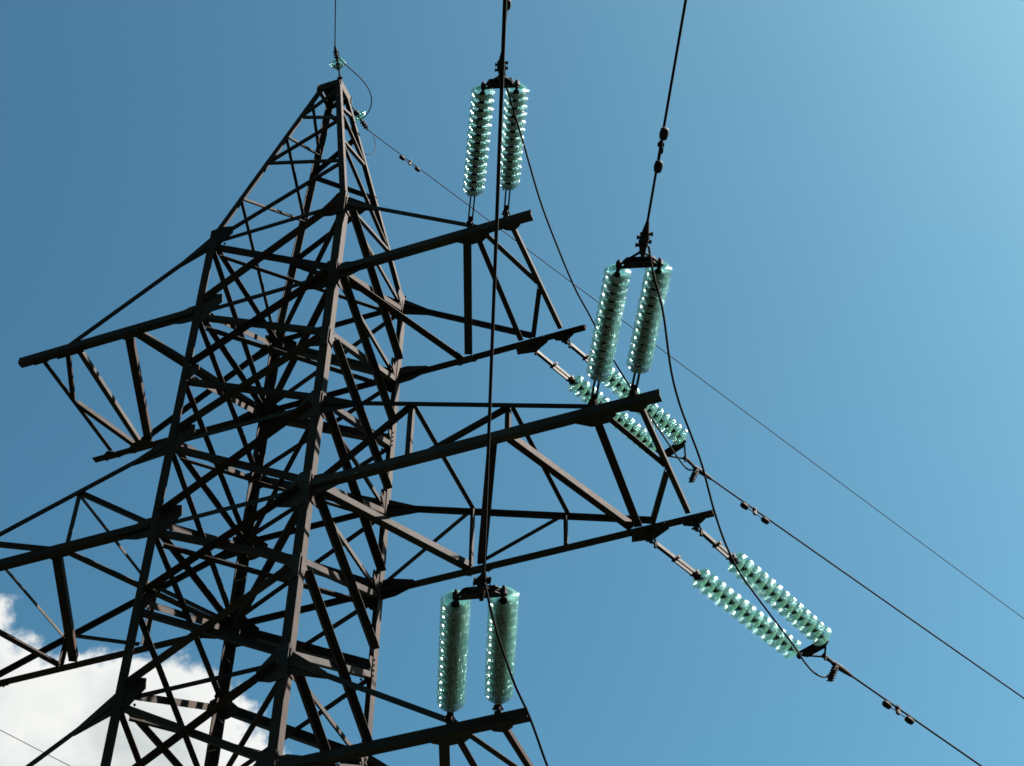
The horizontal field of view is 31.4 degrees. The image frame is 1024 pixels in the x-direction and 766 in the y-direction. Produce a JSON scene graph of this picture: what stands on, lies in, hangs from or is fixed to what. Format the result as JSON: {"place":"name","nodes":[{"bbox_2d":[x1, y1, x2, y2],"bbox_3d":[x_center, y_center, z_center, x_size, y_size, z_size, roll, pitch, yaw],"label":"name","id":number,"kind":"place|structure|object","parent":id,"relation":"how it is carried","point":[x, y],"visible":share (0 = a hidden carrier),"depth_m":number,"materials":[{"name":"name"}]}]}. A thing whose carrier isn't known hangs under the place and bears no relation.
{"place":"outdoors","nodes":[
{"label":"outdoors","id":0,"kind":"place"},
{"bbox_2d":[0,730,69,765],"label":"distant wire","id":1,"kind":"object","parent":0,"point":[34,747],"visible":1,"depth_m":39.87,"materials":[{"name":"metal"}]},
{"bbox_2d":[0,0,1023,765],"label":"sky","id":2,"kind":"structure","parent":0,"point":[836,218],"materials":[{"name":"blue"}]},
{"label":"ground","id":3,"kind":"structure","parent":0,"visible":0},
{"bbox_2d":[0,78,713,765],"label":"transmission tower","id":4,"kind":"structure","parent":3,"relation":"on","point":[232,626],"depth_m":21.74,"materials":[{"name":"metal"}]},
{"bbox_2d":[330,46,345,78],"bbox_3d":[-2.657,-4.871,27.786,0.248,0.248,0.681,-2,-40,2],"label":"ground wire insulator","id":5,"kind":"object","parent":4,"relation":"attached to","point":[337,63],"visible":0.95,"depth_m":27.75,"materials":[{"name":"green glass"}]},
{"bbox_2d":[334,0,335,45],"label":"ground wire","id":6,"kind":"object","parent":5,"relation":"attached to","point":[335,25],"visible":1,"depth_m":27.22,"materials":[{"name":"metal"}]},
{"bbox_2d":[347,100,368,130],"bbox_3d":[-2.397,-4.149,28.285,0.578,0.247,0.238,35,-55,-29],"label":"ground wire insulator","id":7,"kind":"object","parent":4,"relation":"attached to","point":[358,115],"visible":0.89,"depth_m":28.23,"materials":[{"name":"green glass"}]},
{"bbox_2d":[336,53,371,119],"bbox_3d":[-2.323,-4.450,27.721,0.396,0.339,1.248,-9,-47,9],"label":"bonding wire","id":8,"kind":"object","parent":7,"relation":"attached to","point":[364,83],"visible":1,"depth_m":27.44,"materials":[{"name":"metal"}]},
{"bbox_2d":[368,130,1023,618],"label":"ground wire","id":9,"kind":"object","parent":7,"relation":"attached to","point":[702,380],"visible":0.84,"depth_m":31.87,"materials":[{"name":"metal"}]},
{"bbox_2d":[399,155,419,171],"bbox_3d":[-1.614,-3.478,28.784,0.409,0.121,0.064,33,-54,-27],"label":"vibration damper","id":10,"kind":"object","parent":9,"relation":"attached to","point":[401,157],"visible":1,"depth_m":28.76,"materials":[{"name":"metal"}]},
{"bbox_2d":[437,590,470,720],"bbox_3d":[-0.539,2.525,16.602,0.270,0.270,2.202,3,-40,-2],"label":"insulator string","id":11,"kind":"object","parent":4,"relation":"attached to","point":[454,628],"visible":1,"depth_m":16.35,"materials":[{"name":"green glass"}]},
{"bbox_2d":[462,82,493,225],"bbox_3d":[-0.427,-2.703,21.883,0.270,0.270,2.379,4,-38,-3],"label":"insulator string","id":12,"kind":"object","parent":4,"relation":"attached to","point":[480,118],"visible":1,"depth_m":21.61,"materials":[{"name":"green glass"}]},
{"bbox_2d":[484,586,518,710],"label":"insulator string","id":13,"kind":"object","parent":4,"relation":"attached to","point":[498,690],"visible":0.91,"depth_m":16.31,"materials":[{"name":"green glass"}]},
{"bbox_2d":[454,571,505,602],"bbox_3d":[-0.320,1.766,15.661,0.438,0.197,0.389,-15,-48,15],"label":"yoke assembly","id":14,"kind":"object","parent":13,"relation":"attached to","point":[474,592],"visible":1,"depth_m":15.70,"materials":[{"name":"metal"}]},
{"bbox_2d":[482,0,506,572],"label":"conductor","id":15,"kind":"object","parent":14,"relation":"attached to","point":[503,42],"visible":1,"depth_m":12.54,"materials":[{"name":"metal"}]},
{"bbox_2d":[483,582,548,765],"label":"jumper cable","id":16,"kind":"object","parent":14,"relation":"hanging from","point":[510,673],"visible":1,"depth_m":15.69,"materials":[{"name":"metal"}]},
{"bbox_2d":[500,80,527,214],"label":"insulator string","id":17,"kind":"object","parent":4,"relation":"attached to","point":[511,151],"visible":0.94,"depth_m":21.60,"materials":[{"name":"green glass"}]},
{"bbox_2d":[482,54,518,90],"bbox_3d":[-0.192,-3.533,20.841,0.416,0.218,0.540,-15,-48,15],"label":"yoke assembly","id":18,"kind":"object","parent":17,"relation":"attached to","point":[494,83],"visible":0.62,"depth_m":20.92,"materials":[{"name":"metal"}]},
{"bbox_2d":[504,72,693,470],"bbox_3d":[1.128,-0.935,22.806,0.203,0.903,6.945,-16,-48,16],"label":"jumper cable","id":19,"kind":"object","parent":18,"relation":"hanging from","point":[565,266],"visible":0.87,"depth_m":21.78,"materials":[{"name":"metal"}]},
{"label":"conductor","id":20,"kind":"object","parent":18,"relation":"attached to","visible":0},
{"bbox_2d":[507,0,510,9],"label":"vibration damper","id":21,"kind":"object","parent":20,"relation":"attached to","point":[508,4],"visible":0.58,"depth_m":19.92,"materials":[{"name":"metal"}]},
{"bbox_2d":[527,344,657,454],"bbox_3d":[1.161,0.265,24.448,0.270,0.270,2.663,-34,-58,29],"label":"insulator string","id":22,"kind":"object","parent":4,"relation":"attached to","point":[578,386],"visible":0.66,"depth_m":24.30,"materials":[{"name":"green glass"}]},
{"bbox_2d":[664,441,712,482],"bbox_3d":[2.508,1.139,25.028,0.847,0.344,0.472,31,-53,-26],"label":"yoke assembly","id":23,"kind":"object","parent":22,"relation":"attached to","point":[670,453],"visible":0.91,"depth_m":25.02,"materials":[{"name":"metal"}]},
{"bbox_2d":[712,480,1023,698],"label":"conductor","id":24,"kind":"object","parent":23,"relation":"attached to","point":[821,556],"visible":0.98,"depth_m":26.65,"materials":[{"name":"metal"}]},
{"bbox_2d":[740,502,769,524],"bbox_3d":[3.412,1.815,25.617,0.546,0.153,0.086,33,-54,-27],"label":"vibration damper","id":25,"kind":"object","parent":24,"relation":"attached to","point":[764,520],"visible":1,"depth_m":25.61,"materials":[{"name":"metal"}]},
{"bbox_2d":[586,261,630,404],"bbox_3d":[0.966,-0.478,18.851,0.270,0.270,2.307,4,-38,-3],"label":"insulator string","id":26,"kind":"object","parent":4,"relation":"attached to","point":[613,295],"visible":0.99,"depth_m":18.61,"materials":[{"name":"green glass"}]},
{"bbox_2d":[617,222,661,269],"bbox_3d":[1.232,-1.350,17.718,0.436,0.215,0.631,-3,-46,4],"label":"yoke assembly","id":27,"kind":"object","parent":26,"relation":"attached to","point":[641,261],"visible":0.99,"depth_m":17.87,"materials":[{"name":"metal"}]},
{"bbox_2d":[646,0,686,221],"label":"conductor","id":28,"kind":"object","parent":27,"relation":"attached to","point":[669,92],"visible":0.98,"depth_m":16.10,"materials":[{"name":"metal"}]},
{"bbox_2d":[654,127,668,172],"bbox_3d":[1.359,-2.130,16.618,0.086,0.174,0.546,3,-46,-2],"label":"vibration damper","id":29,"kind":"object","parent":28,"relation":"attached to","point":[663,136],"visible":1,"depth_m":16.60,"materials":[{"name":"metal"}]},
{"bbox_2d":[648,246,829,677],"bbox_3d":[2.462,1.437,19.592,0.338,1.003,7.091,-15,-48,15],"label":"jumper cable","id":30,"kind":"object","parent":27,"relation":"attached to","point":[701,463],"visible":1,"depth_m":18.53,"materials":[{"name":"metal"}]},
{"bbox_2d":[561,337,686,444],"bbox_3d":[1.521,0.114,24.246,0.270,0.270,2.432,-34,-58,29],"label":"insulator string","id":31,"kind":"object","parent":4,"relation":"attached to","point":[667,425],"visible":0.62,"depth_m":24.39,"materials":[{"name":"green glass"}]},
{"bbox_2d":[626,259,671,394],"bbox_3d":[1.379,-0.536,18.771,0.270,0.270,2.174,4,-38,-3],"label":"insulator string","id":32,"kind":"object","parent":4,"relation":"attached to","point":[646,329],"visible":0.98,"depth_m":18.56,"materials":[{"name":"green glass"}]},
{"bbox_2d":[646,536,801,658],"bbox_3d":[2.519,2.532,21.360,0.270,0.270,2.711,-35,-60,30],"label":"insulator string","id":33,"kind":"object","parent":4,"relation":"attached to","point":[736,606],"visible":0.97,"depth_m":21.36,"materials":[{"name":"green glass"}]},
{"bbox_2d":[691,524,830,645],"bbox_3d":[2.924,2.357,21.215,0.270,0.270,2.517,-33,-59,29],"label":"insulator string","id":34,"kind":"object","parent":4,"relation":"attached to","point":[791,610],"visible":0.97,"depth_m":21.24,"materials":[{"name":"green glass"}]},
{"bbox_2d":[798,642,853,681],"bbox_3d":[3.775,3.443,21.978,0.426,0.347,0.764,-23,-51,22],"label":"yoke assembly","id":35,"kind":"object","parent":34,"relation":"attached to","point":[810,650],"visible":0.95,"depth_m":21.91,"materials":[{"name":"metal"}]},
{"bbox_2d":[853,677,981,765],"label":"conductor","id":36,"kind":"object","parent":35,"relation":"attached to","point":[915,720],"visible":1,"depth_m":22.65,"materials":[{"name":"metal"}]},
{"bbox_2d":[882,700,913,724],"bbox_3d":[4.755,4.044,22.456,0.546,0.158,0.086,33,-54,-27],"label":"vibration damper","id":37,"kind":"object","parent":36,"relation":"attached to","point":[888,705],"visible":1,"depth_m":22.45,"materials":[{"name":"metal"}]}
]}

